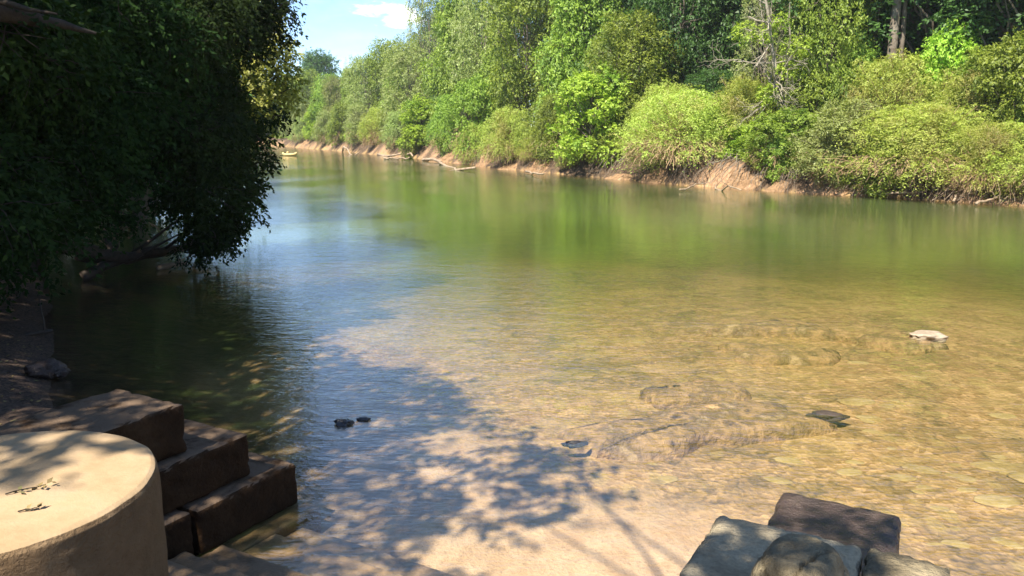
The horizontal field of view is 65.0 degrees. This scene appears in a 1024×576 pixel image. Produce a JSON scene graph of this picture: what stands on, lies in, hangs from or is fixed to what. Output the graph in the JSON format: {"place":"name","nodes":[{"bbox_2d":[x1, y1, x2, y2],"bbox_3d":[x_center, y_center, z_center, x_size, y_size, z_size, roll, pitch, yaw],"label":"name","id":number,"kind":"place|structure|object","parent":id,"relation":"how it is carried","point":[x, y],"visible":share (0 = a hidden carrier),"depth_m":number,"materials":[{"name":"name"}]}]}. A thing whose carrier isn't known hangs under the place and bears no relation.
{"place":"outdoors","nodes":[
{"label":"outdoors","id":0,"kind":"place"},
{"bbox_2d":[263,0,687,118],"label":"sky","id":1,"kind":"structure","parent":0,"point":[345,28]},
{"bbox_2d":[0,134,1023,575],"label":"ground","id":2,"kind":"structure","parent":0,"point":[508,492],"depth_m":9.36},
{"bbox_2d":[23,358,66,379],"bbox_3d":[-5.733,1.008,9.909,0.486,0.265,0.282,-5,12,-22],"label":"stone","id":3,"kind":"object","parent":2,"relation":"on","point":[46,368],"visible":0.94,"depth_m":9.82,"materials":[{"name":"stone"}]},
{"bbox_2d":[0,0,163,319],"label":"overhanging tree","id":4,"kind":"object","parent":2,"relation":"on","point":[35,203],"visible":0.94,"depth_m":10.93,"materials":[{"name":"green plant"}]},
{"bbox_2d":[0,430,168,575],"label":"concrete drum","id":5,"kind":"object","parent":2,"relation":"on","point":[99,512],"visible":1,"depth_m":2.96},
{"bbox_2d":[28,0,242,253],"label":"overhanging tree","id":6,"kind":"object","parent":2,"relation":"on","point":[147,25],"visible":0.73,"depth_m":13.59,"materials":[{"name":"green plant"}]},
{"bbox_2d":[19,0,307,277],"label":"overhanging tree","id":7,"kind":"object","parent":2,"relation":"on","point":[228,137],"visible":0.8,"depth_m":16.17,"materials":[{"name":"green plant"}]},
{"bbox_2d":[78,60,292,228],"bbox_3d":[-11.635,-6.622,25.187,9.134,12.260,9.792,3,11,13],"label":"tree","id":8,"kind":"object","parent":2,"relation":"on","point":[149,195],"depth_m":25.98,"materials":[{"name":"green plant"}]},
{"bbox_2d":[99,1,315,222],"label":"yellowing tree","id":9,"kind":"object","parent":2,"relation":"on","point":[277,92],"visible":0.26,"depth_m":24.98,"materials":[{"name":"green plant"}]},
{"bbox_2d":[193,500,320,556],"bbox_3d":[-2.572,2.076,6.037,1.108,0.330,2.128,6,13,29],"label":"concrete footing","id":10,"kind":"object","parent":2,"relation":"on","point":[299,514],"visible":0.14,"depth_m":6.35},
{"bbox_2d":[163,508,193,559],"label":"concrete block","id":11,"kind":"structure","parent":10,"relation":"on","point":[178,533],"depth_m":5.67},
{"bbox_2d":[176,452,297,554],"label":"concrete block","id":12,"kind":"structure","parent":10,"relation":"on","point":[265,489],"depth_m":6.15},
{"bbox_2d":[157,419,249,514],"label":"concrete block","id":13,"kind":"structure","parent":12,"relation":"on","point":[210,459],"depth_m":5.98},
{"bbox_2d":[0,389,186,461],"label":"concrete block","id":14,"kind":"structure","parent":13,"relation":"on","point":[155,426],"depth_m":5.63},
{"bbox_2d":[289,116,306,142],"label":"shrub","id":15,"kind":"object","parent":2,"relation":"on","point":[297,133],"visible":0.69,"depth_m":155.06,"materials":[{"name":"green plant"}]},
{"bbox_2d":[286,66,324,129],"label":"tree","id":16,"kind":"object","parent":2,"relation":"on","point":[308,76],"visible":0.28,"depth_m":171.16,"materials":[{"name":"green plant"}]},
{"bbox_2d":[300,107,318,140],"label":"tree","id":17,"kind":"object","parent":2,"relation":"on","point":[309,127],"visible":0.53,"depth_m":147.42,"materials":[{"name":"green plant"}]},
{"bbox_2d":[168,528,454,575],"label":"landing steps","id":18,"kind":"structure","parent":2,"relation":"on","point":[303,552],"depth_m":5.80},
{"bbox_2d":[299,47,342,106],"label":"tree","id":19,"kind":"object","parent":2,"relation":"on","point":[321,63],"visible":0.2,"depth_m":190.85,"materials":[{"name":"green plant"}]},
{"bbox_2d":[309,109,333,145],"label":"shrub","id":20,"kind":"object","parent":2,"relation":"on","point":[320,124],"visible":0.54,"depth_m":137.15,"materials":[{"name":"green plant"}]},
{"bbox_2d":[307,72,341,129],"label":"tree","id":21,"kind":"object","parent":2,"relation":"on","point":[318,106],"visible":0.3,"depth_m":145.89,"materials":[{"name":"green plant"}]},
{"bbox_2d":[321,75,346,128],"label":"tree","id":22,"kind":"object","parent":2,"relation":"on","point":[335,80],"visible":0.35,"depth_m":143.11,"materials":[{"name":"green plant"}]},
{"bbox_2d":[325,100,349,148],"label":"shrub","id":23,"kind":"object","parent":2,"relation":"on","point":[337,117],"visible":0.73,"depth_m":127.83,"materials":[{"name":"green plant"}]},
{"bbox_2d":[341,102,368,148],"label":"shrub","id":24,"kind":"object","parent":2,"relation":"on","point":[351,133],"visible":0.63,"depth_m":118.42,"materials":[{"name":"green plant"}]},
{"bbox_2d":[340,54,387,132],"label":"tree","id":25,"kind":"object","parent":2,"relation":"on","point":[356,69],"visible":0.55,"depth_m":125.49,"materials":[{"name":"green plant"}]},
{"bbox_2d":[356,105,388,146],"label":"shrub","id":26,"kind":"object","parent":2,"relation":"on","point":[370,135],"visible":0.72,"depth_m":108.96,"materials":[{"name":"green plant"}]},
{"bbox_2d":[363,36,412,111],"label":"tree","id":27,"kind":"object","parent":2,"relation":"on","point":[377,62],"visible":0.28,"depth_m":125.18,"materials":[{"name":"green plant"}]},
{"bbox_2d":[379,110,405,150],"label":"shrub","id":28,"kind":"object","parent":2,"relation":"on","point":[393,126],"visible":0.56,"depth_m":102.43,"materials":[{"name":"green plant"}]},
{"bbox_2d":[376,39,438,137],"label":"tree","id":29,"kind":"object","parent":2,"relation":"on","point":[398,55],"visible":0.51,"depth_m":105.56,"materials":[{"name":"green plant"}]},
{"bbox_2d":[397,120,426,157],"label":"shrub","id":30,"kind":"object","parent":2,"relation":"on","point":[415,150],"visible":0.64,"depth_m":93.40,"materials":[{"name":"green plant"}]},
{"bbox_2d":[395,93,434,151],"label":"tree","id":31,"kind":"object","parent":2,"relation":"on","point":[419,110],"visible":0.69,"depth_m":92.67,"materials":[{"name":"green plant"}]},
{"bbox_2d":[402,0,448,116],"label":"tree","id":32,"kind":"object","parent":2,"relation":"on","point":[419,23],"visible":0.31,"depth_m":109.83,"materials":[{"name":"green plant"}]},
{"bbox_2d":[415,1,462,116],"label":"tree","id":33,"kind":"object","parent":2,"relation":"on","point":[426,17],"visible":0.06,"depth_m":133.29,"materials":[{"name":"green plant"}]},
{"bbox_2d":[423,93,461,155],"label":"shrub","id":34,"kind":"object","parent":2,"relation":"on","point":[437,131],"visible":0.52,"depth_m":82.77,"materials":[{"name":"green plant"}]},
{"bbox_2d":[414,0,481,129],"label":"tree","id":35,"kind":"object","parent":2,"relation":"on","point":[436,81],"visible":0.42,"depth_m":91.02,"materials":[{"name":"green plant"}]},
{"bbox_2d":[442,71,501,163],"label":"shrub","id":36,"kind":"object","parent":2,"relation":"on","point":[474,99],"visible":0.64,"depth_m":75.71,"materials":[{"name":"green plant"}]},
{"bbox_2d":[452,120,491,163],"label":"shrub","id":37,"kind":"object","parent":2,"relation":"on","point":[463,156],"visible":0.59,"depth_m":75.26,"materials":[{"name":"green plant"}]},
{"bbox_2d":[440,0,523,114],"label":"tree","id":38,"kind":"object","parent":2,"relation":"on","point":[472,39],"visible":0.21,"depth_m":82.11,"materials":[{"name":"green plant"}]},
{"bbox_2d":[463,47,511,122],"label":"shrub","id":39,"kind":"object","parent":2,"relation":"on","point":[485,70],"visible":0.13,"depth_m":77.51,"materials":[{"name":"green plant"}]},
{"bbox_2d":[475,104,536,166],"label":"shrub","id":40,"kind":"object","parent":2,"relation":"on","point":[514,124],"visible":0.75,"depth_m":64.95,"materials":[{"name":"green plant"}]},
{"bbox_2d":[516,135,536,160],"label":"shrub","id":41,"kind":"object","parent":2,"relation":"on","point":[524,155],"visible":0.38,"depth_m":62.42,"materials":[{"name":"green plant"}]},
{"bbox_2d":[477,0,577,141],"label":"tree","id":42,"kind":"object","parent":2,"relation":"on","point":[532,9],"visible":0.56,"depth_m":70.57,"materials":[{"name":"green plant"}]},
{"bbox_2d":[524,150,551,172],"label":"clay bank","id":43,"kind":"structure","parent":2,"relation":"on","point":[531,168],"depth_m":61.29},
{"bbox_2d":[523,93,571,166],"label":"shrub","id":44,"kind":"object","parent":43,"relation":"on","point":[542,141],"visible":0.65,"depth_m":60.40,"materials":[{"name":"green plant"}]},
{"bbox_2d":[524,42,580,129],"bbox_3d":[3.270,-15.193,65.371,5.574,9.875,5.339,11,15,44],"label":"tree","id":45,"kind":"object","parent":2,"relation":"on","point":[532,113],"visible":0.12,"depth_m":64.56,"materials":[{"name":"green plant"}]},
{"bbox_2d":[528,0,629,123],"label":"tree","id":46,"kind":"object","parent":2,"relation":"on","point":[587,12],"visible":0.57,"depth_m":61.69,"materials":[{"name":"green plant"}]},
{"bbox_2d":[544,60,633,169],"bbox_3d":[5.593,-11.877,55.439,6.618,7.456,6.381,-3,11,-16],"label":"tree","id":47,"kind":"object","parent":2,"relation":"on","point":[591,81],"visible":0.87,"depth_m":54.33,"materials":[{"name":"green plant"}]},
{"bbox_2d":[586,127,627,167],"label":"shrub","id":48,"kind":"object","parent":2,"relation":"on","point":[600,142],"visible":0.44,"depth_m":54.54,"materials":[{"name":"green plant"}]},
{"bbox_2d":[270,134,975,162],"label":"undergrowth","id":49,"kind":"object","parent":2,"relation":"on","point":[727,149],"visible":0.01,"depth_m":45.94,"materials":[{"name":"green plant"}]},
{"bbox_2d":[601,95,652,152],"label":"shrub","id":50,"kind":"object","parent":2,"relation":"on","point":[622,114],"visible":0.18,"depth_m":54.10,"materials":[{"name":"green plant"}]},
{"bbox_2d":[580,4,687,137],"bbox_3d":[7.759,-14.353,56.894,7.180,10.471,8.071,-11,15,-43],"label":"tree","id":51,"kind":"object","parent":2,"relation":"on","point":[636,45],"visible":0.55,"depth_m":54.94,"materials":[{"name":"green plant"}]},
{"bbox_2d":[595,0,695,81],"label":"tree","id":52,"kind":"object","parent":2,"relation":"on","point":[626,3],"visible":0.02,"depth_m":64.08,"materials":[{"name":"green plant"}]},
{"bbox_2d":[638,168,667,182],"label":"clay bank","id":53,"kind":"structure","parent":2,"relation":"on","point":[652,177],"depth_m":48.33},
{"bbox_2d":[621,79,691,156],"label":"shrub","id":54,"kind":"object","parent":2,"relation":"on","point":[651,90],"visible":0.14,"depth_m":51.32,"materials":[{"name":"green plant"}]},
{"bbox_2d":[628,35,686,129],"bbox_3d":[9.998,-13.366,56.499,4.844,9.052,4.640,-5,12,-24],"label":"tree","id":55,"kind":"object","parent":2,"relation":"on","point":[661,51],"visible":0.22,"depth_m":55.91,"materials":[{"name":"green plant"}]},
{"bbox_2d":[603,85,746,176],"bbox_3d":[10.044,-8.959,48.057,9.418,6.222,9.612,0,11,-2],"label":"shrub","id":56,"kind":"object","parent":2,"relation":"on","point":[676,147],"visible":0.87,"depth_m":46.49,"materials":[{"name":"green plant"}]},
{"bbox_2d":[665,149,734,185],"bbox_3d":[10.862,-6.824,45.752,2.754,2.134,3.876,-5,12,-25],"label":"root tangle","id":57,"kind":"object","parent":56,"relation":"attached to","point":[713,162],"visible":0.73,"depth_m":45.28,"materials":[{"name":"brown plant"}]},
{"bbox_2d":[619,0,743,90],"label":"tree","id":58,"kind":"object","parent":2,"relation":"on","point":[669,13],"visible":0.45,"depth_m":55.88,"materials":[{"name":"green plant"}]},
{"bbox_2d":[639,379,751,409],"bbox_3d":[2.253,1.332,9.782,1.326,0.360,0.783,-4,12,-20],"label":"rock ledge","id":59,"kind":"object","parent":2,"relation":"on","point":[650,396],"visible":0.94,"depth_m":9.57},
{"bbox_2d":[557,399,837,460],"bbox_3d":[2.005,1.573,8.570,2.915,0.365,1.286,-5,12,-26],"label":"rock ledge","id":60,"kind":"object","parent":2,"relation":"on","point":[637,439],"visible":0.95,"depth_m":8.41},
{"bbox_2d":[805,410,849,421],"bbox_3d":[3.433,1.393,8.747,0.459,0.105,0.182,3,12,17],"label":"stone","id":61,"kind":"object","parent":60,"relation":"on","point":[829,416],"visible":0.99,"depth_m":8.69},
{"bbox_2d":[680,68,741,113],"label":"tree","id":62,"kind":"object","parent":2,"relation":"on","point":[709,80],"visible":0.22,"depth_m":53.23,"materials":[{"name":"green plant"}]},
{"bbox_2d":[673,0,783,94],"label":"tree","id":63,"kind":"object","parent":2,"relation":"on","point":[725,35],"visible":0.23,"depth_m":55.88,"materials":[{"name":"green plant"}]},
{"bbox_2d":[716,119,761,159],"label":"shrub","id":64,"kind":"object","parent":2,"relation":"on","point":[746,131],"visible":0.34,"depth_m":45.23,"materials":[{"name":"green plant"}]},
{"bbox_2d":[703,71,784,147],"bbox_3d":[13.966,-9.897,47.655,6.351,5.802,6.274,-11,15,-43],"label":"shrub","id":65,"kind":"object","parent":2,"relation":"on","point":[742,89],"visible":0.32,"depth_m":46.52,"materials":[{"name":"green plant"}]},
{"bbox_2d":[714,155,773,189],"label":"clay bank","id":66,"kind":"structure","parent":2,"relation":"on","point":[741,182],"depth_m":43.33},
{"bbox_2d":[706,150,778,189],"bbox_3d":[12.693,-6.481,43.575,2.857,2.290,4.874,-5,12,-25],"label":"root tangle","id":67,"kind":"object","parent":66,"relation":"attached to","point":[732,165],"visible":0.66,"depth_m":43.46,"materials":[{"name":"brown plant"}]},
{"bbox_2d":[698,0,826,127],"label":"dead tree","id":68,"kind":"object","parent":2,"relation":"on","point":[775,94],"visible":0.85,"depth_m":43.55,"materials":[{"name":"green plant"}]},
{"bbox_2d":[747,132,780,173],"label":"shrub","id":69,"kind":"object","parent":2,"relation":"on","point":[757,160],"visible":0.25,"depth_m":42.81,"materials":[{"name":"green plant"}]},
{"bbox_2d":[729,0,799,113],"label":"tree","id":70,"kind":"object","parent":2,"relation":"on","point":[749,49],"visible":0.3,"depth_m":48.24,"materials":[{"name":"green plant"}]},
{"bbox_2d":[679,515,861,575],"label":"concrete block","id":71,"kind":"object","parent":2,"relation":"on","point":[732,547],"depth_m":4.31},
{"bbox_2d":[750,533,849,575],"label":"cracked stone","id":72,"kind":"object","parent":71,"relation":"on","point":[791,554],"visible":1,"depth_m":3.71,"materials":[{"name":"rock"}]},
{"bbox_2d":[712,0,840,77],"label":"tree","id":73,"kind":"object","parent":2,"relation":"on","point":[737,11],"visible":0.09,"depth_m":53.03,"materials":[{"name":"green plant"}]},
{"bbox_2d":[735,106,820,170],"bbox_3d":[14.435,-7.838,42.755,4.993,3.645,5.227,-4,12,-18],"label":"shrub","id":74,"kind":"object","parent":2,"relation":"on","point":[776,124],"visible":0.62,"depth_m":41.78,"materials":[{"name":"green plant"}]},
{"bbox_2d":[718,342,840,365],"bbox_3d":[3.798,1.033,11.524,1.792,0.355,0.889,4,12,19],"label":"rock ledge","id":75,"kind":"object","parent":2,"relation":"on","point":[788,358],"visible":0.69,"depth_m":11.33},
{"bbox_2d":[756,131,805,184],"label":"shrub","id":76,"kind":"object","parent":2,"relation":"on","point":[774,170],"visible":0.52,"depth_m":41.38,"materials":[{"name":"green plant"}]},
{"bbox_2d":[706,319,857,343],"bbox_3d":[4.425,0.719,13.114,2.407,0.343,1.047,4,12,21],"label":"rock ledge","id":77,"kind":"object","parent":2,"relation":"on","point":[760,334],"visible":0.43,"depth_m":12.86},
{"bbox_2d":[754,50,816,114],"bbox_3d":[16.230,-10.502,46.428,4.864,6.759,4.327,-4,12,-18],"label":"tree","id":78,"kind":"object","parent":2,"relation":"on","point":[769,88],"visible":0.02,"depth_m":46.13,"materials":[{"name":"green plant"}]},
{"bbox_2d":[767,64,844,126],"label":"shrub","id":79,"kind":"object","parent":2,"relation":"on","point":[806,96],"visible":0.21,"depth_m":43.19,"materials":[{"name":"green plant"}]},
{"bbox_2d":[777,0,882,114],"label":"tree","id":80,"kind":"object","parent":2,"relation":"on","point":[821,59],"visible":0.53,"depth_m":42.66,"materials":[{"name":"green plant"}]},
{"bbox_2d":[811,129,852,193],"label":"shrub","id":81,"kind":"object","parent":2,"relation":"on","point":[833,179],"visible":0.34,"depth_m":39.03,"materials":[{"name":"green plant"}]},
{"bbox_2d":[768,493,900,575],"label":"concrete block","id":82,"kind":"object","parent":2,"relation":"on","point":[864,530],"depth_m":5.45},
{"bbox_2d":[784,96,895,184],"bbox_3d":[16.188,-7.197,39.609,5.532,4.359,5.550,2,11,9],"label":"shrub","id":83,"kind":"object","parent":2,"relation":"on","point":[827,124],"visible":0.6,"depth_m":38.58,"materials":[{"name":"green plant"}]},
{"bbox_2d":[810,34,884,113],"bbox_3d":[18.567,-10.096,43.644,4.993,7.502,4.783,-4,12,-18],"label":"tree","id":84,"kind":"object","parent":2,"relation":"on","point":[869,56],"visible":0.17,"depth_m":42.95,"materials":[{"name":"green plant"}]},
{"bbox_2d":[762,0,941,77],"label":"tree","id":85,"kind":"object","parent":2,"relation":"on","point":[882,28],"visible":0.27,"depth_m":43.45,"materials":[{"name":"green plant"}]},
{"bbox_2d":[836,398,874,405],"bbox_3d":[4.066,1.352,9.481,0.459,0.046,0.264,1,11,3],"label":"bed stone","id":86,"kind":"object","parent":2,"relation":"on","point":[848,401],"visible":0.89,"depth_m":9.46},
{"bbox_2d":[841,126,921,198],"bbox_3d":[17.459,-5.768,38.058,3.710,3.875,3.884,2,11,12],"label":"shrub","id":87,"kind":"object","parent":2,"relation":"on","point":[864,183],"visible":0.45,"depth_m":37.22,"materials":[{"name":"green plant"}]},
{"bbox_2d":[830,48,946,124],"bbox_3d":[19.330,-9.027,41.512,6.312,6.647,6.390,-9,14,-40],"label":"shrub","id":88,"kind":"object","parent":2,"relation":"on","point":[898,76],"visible":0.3,"depth_m":40.49,"materials":[{"name":"green plant"}]},
{"bbox_2d":[882,0,907,97],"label":"bare trunk tree","id":89,"kind":"object","parent":2,"relation":"on","point":[894,23],"visible":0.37,"depth_m":42.15,"materials":[{"name":"grey plant"}]},
{"bbox_2d":[856,329,948,355],"bbox_3d":[6.032,0.877,12.215,1.445,0.361,1.055,-7,13,-31],"label":"rock ledge","id":90,"kind":"object","parent":2,"relation":"on","point":[914,350],"visible":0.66,"depth_m":11.86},
{"bbox_2d":[909,330,947,342],"bbox_3d":[6.230,0.731,12.030,0.550,0.162,0.409,4,12,20],"label":"stone","id":91,"kind":"object","parent":90,"relation":"on","point":[927,334],"visible":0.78,"depth_m":11.92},
{"bbox_2d":[801,98,1008,199],"bbox_3d":[18.911,-6.368,37.564,9.885,4.833,9.686,-2,11,-9],"label":"shrub","id":92,"kind":"object","parent":2,"relation":"on","point":[933,122],"visible":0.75,"depth_m":35.87,"materials":[{"name":"green plant"}]},
{"bbox_2d":[880,157,1001,203],"bbox_3d":[19.134,-5.077,36.588,2.889,2.212,7.441,-6,12,-27],"label":"root tangle","id":93,"kind":"object","parent":92,"relation":"attached to","point":[938,187],"visible":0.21,"depth_m":35.59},
{"bbox_2d":[861,548,950,575],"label":"concrete block","id":94,"kind":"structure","parent":2,"relation":"on","point":[877,562],"depth_m":4.17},
{"bbox_2d":[860,0,1023,68],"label":"tree","id":95,"kind":"object","parent":2,"relation":"on","point":[925,19],"visible":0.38,"depth_m":41.86,"materials":[{"name":"green plant"}]},
{"bbox_2d":[910,14,983,135],"bbox_3d":[22.393,-10.113,41.187,4.441,7.542,4.606,2,11,12],"label":"tree","id":96,"kind":"object","parent":2,"relation":"on","point":[950,54],"visible":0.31,"depth_m":40.21,"materials":[{"name":"green plant"}]},
{"bbox_2d":[899,64,1009,151],"bbox_3d":[22.175,-7.984,39.801,6.177,6.080,6.304,-3,11,-16],"label":"shrub","id":97,"kind":"object","parent":2,"relation":"on","point":[954,85],"visible":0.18,"depth_m":38.73,"materials":[{"name":"green plant"}]},
{"bbox_2d":[907,0,1023,53],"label":"tree","id":98,"kind":"object","parent":2,"relation":"on","point":[1015,23],"visible":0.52,"depth_m":39.89,"materials":[{"name":"green plant"}]},
{"bbox_2d":[926,118,1023,205],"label":"shrub","id":99,"kind":"object","parent":2,"relation":"on","point":[992,133],"visible":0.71,"depth_m":33.87,"materials":[{"name":"green plant"}]},
{"bbox_2d":[939,44,1022,129],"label":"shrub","id":100,"kind":"object","parent":2,"relation":"on","point":[973,58],"visible":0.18,"depth_m":38.56,"materials":[{"name":"green plant"}]},
{"bbox_2d":[952,25,1023,137],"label":"shrub","id":101,"kind":"object","parent":2,"relation":"on","point":[1016,58],"visible":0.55,"depth_m":36.83,"materials":[{"name":"green plant"}]},
{"bbox_2d":[970,461,1010,471],"bbox_3d":[4.601,1.719,7.740,0.387,0.039,0.236,2,11,10],"label":"bed stone","id":102,"kind":"object","parent":2,"relation":"on","point":[991,466],"visible":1,"depth_m":7.71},
{"bbox_2d":[965,119,1023,191],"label":"shrub","id":103,"kind":"object","parent":2,"relation":"on","point":[1013,177],"visible":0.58,"depth_m":33.20,"materials":[{"name":"green plant"}]},
{"bbox_2d":[973,130,1023,193],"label":"shrub","id":104,"kind":"object","parent":2,"relation":"on","point":[1008,162],"visible":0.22,"depth_m":33.47,"materials":[{"name":"green plant"}]},
{"bbox_2d":[974,494,1022,507],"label":"bed stone","id":105,"kind":"object","parent":2,"relation":"on","point":[997,501],"visible":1,"depth_m":6.99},
{"bbox_2d":[979,35,1023,121],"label":"tree","id":106,"kind":"object","parent":2,"relation":"on","point":[1000,67],"visible":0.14,"depth_m":37.55,"materials":[{"name":"green plant"}]},
{"bbox_2d":[989,536,1023,548],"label":"bed stone","id":107,"kind":"object","parent":2,"relation":"on","point":[1008,543],"visible":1,"depth_m":6.32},
{"bbox_2d":[40,145,1023,458],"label":"water","id":108,"kind":"structure","parent":0,"point":[330,209],"depth_m":19.08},
{"bbox_2d":[79,214,184,280],"bbox_3d":[-7.951,-0.862,16.918,2.153,1.363,0.261,-6,12,-28],"label":"fallen log","id":109,"kind":"object","parent":108,"relation":"in","point":[134,254],"visible":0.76,"depth_m":16.86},
{"bbox_2d":[35,225,129,262],"bbox_3d":[-8.685,-1.554,15.993,1.159,2.371,2.949,1,11,8],"label":"fallen log","id":110,"kind":"object","parent":109,"relation":"on","point":[107,253],"visible":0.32,"depth_m":16.41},
{"bbox_2d":[138,238,197,258],"bbox_3d":[-7.561,-1.060,18.808,0.791,1.607,2.922,3,11,13],"label":"fallen log","id":111,"kind":"object","parent":108,"relation":"in","point":[159,251],"visible":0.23,"depth_m":18.06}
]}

